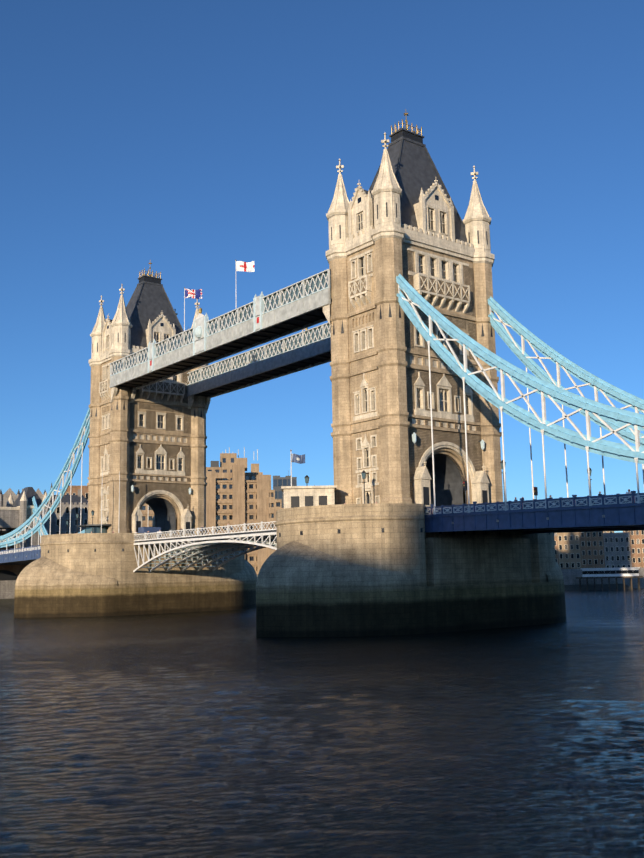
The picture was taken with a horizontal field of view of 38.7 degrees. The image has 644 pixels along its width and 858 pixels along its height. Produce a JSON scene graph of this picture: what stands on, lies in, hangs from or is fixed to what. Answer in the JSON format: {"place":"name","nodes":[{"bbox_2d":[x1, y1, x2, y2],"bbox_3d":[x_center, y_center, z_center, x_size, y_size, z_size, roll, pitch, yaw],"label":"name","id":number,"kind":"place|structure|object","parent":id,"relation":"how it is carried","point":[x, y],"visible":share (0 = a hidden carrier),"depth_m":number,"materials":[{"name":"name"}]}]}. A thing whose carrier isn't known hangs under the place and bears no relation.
{"place":"outdoors","nodes":[
{"label":"outdoors","id":0,"kind":"place"},
{"bbox_2d":[184,260,304,485],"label":"flags","id":1,"kind":"object","parent":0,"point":[245,267],"visible":0.98,"depth_m":151.93,"materials":[{"name":"fabric"}]},
{"bbox_2d":[0,568,643,605],"bbox_3d":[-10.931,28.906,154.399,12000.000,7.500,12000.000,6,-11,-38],"label":"ground banks","id":2,"kind":"object","parent":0,"point":[7,589],"visible":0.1,"depth_m":288.37,"materials":[{"name":"concrete"}]},
{"bbox_2d":[0,487,49,580],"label":"building","id":3,"kind":"structure","parent":2,"relation":"on","point":[18,512],"depth_m":259.65,"materials":[{"name":"stone"}]},
{"bbox_2d":[0,483,87,550],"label":"building","id":4,"kind":"structure","parent":2,"relation":"on","point":[56,526],"depth_m":287.78,"materials":[{"name":"concrete"}]},
{"bbox_2d":[141,447,314,574],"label":"building","id":5,"kind":"structure","parent":2,"relation":"on","point":[236,494],"depth_m":357.12,"materials":[{"name":"concrete"}]},
{"bbox_2d":[554,530,643,590],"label":"building","id":6,"kind":"structure","parent":2,"relation":"on","point":[604,554],"depth_m":312.54,"materials":[{"name":"concrete"}]},
{"bbox_2d":[0,0,643,532],"label":"sky","id":7,"kind":"structure","parent":0,"point":[188,139],"materials":[{"name":"blue"}]},
{"label":"river water","id":8,"kind":"structure","parent":0,"visible":0},
{"bbox_2d":[14,533,256,617],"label":"pier","id":9,"kind":"structure","parent":8,"relation":"in","point":[81,575],"depth_m":170.98,"materials":[{"name":"stone"}]},
{"bbox_2d":[0,408,148,564],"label":"side span","id":10,"kind":"object","parent":9,"relation":"on","point":[23,555],"visible":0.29,"depth_m":209.65,"materials":[{"name":"metal"}]},
{"bbox_2d":[87,263,207,533],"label":"tower","id":11,"kind":"structure","parent":9,"relation":"on","point":[148,444],"depth_m":186.78,"materials":[{"name":"stone"}]},
{"bbox_2d":[133,521,276,572],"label":"bascules","id":12,"kind":"object","parent":9,"relation":"attached to","point":[255,539],"visible":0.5,"depth_m":163.15,"materials":[{"name":"metal"}]},
{"bbox_2d":[29,460,630,542],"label":"pier furniture","id":13,"kind":"object","parent":9,"relation":"on","point":[300,496],"visible":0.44,"depth_m":118.76,"materials":[{"name":"beige metal"}]},
{"bbox_2d":[0,588,643,857],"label":"river water ripples","id":14,"kind":"object","parent":8,"relation":"on","point":[219,734],"visible":0.81,"depth_m":41.31,"materials":[{"name":"blue liquid"}]},
{"bbox_2d":[256,503,565,636],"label":"pier","id":15,"kind":"structure","parent":8,"relation":"in","point":[361,570],"depth_m":108.08,"materials":[{"name":"stone"}]},
{"bbox_2d":[326,113,502,505],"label":"tower","id":16,"kind":"structure","parent":15,"relation":"on","point":[401,216],"depth_m":124.07,"materials":[{"name":"stone"}]},
{"bbox_2d":[110,269,331,412],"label":"walkways","id":17,"kind":"structure","parent":16,"relation":"attached to","point":[303,304],"depth_m":159.24,"materials":[{"name":"white metal"}]},
{"bbox_2d":[396,274,643,533],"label":"side span","id":18,"kind":"object","parent":15,"relation":"on","point":[605,512],"visible":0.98,"depth_m":103.60,"materials":[{"name":"metal"}]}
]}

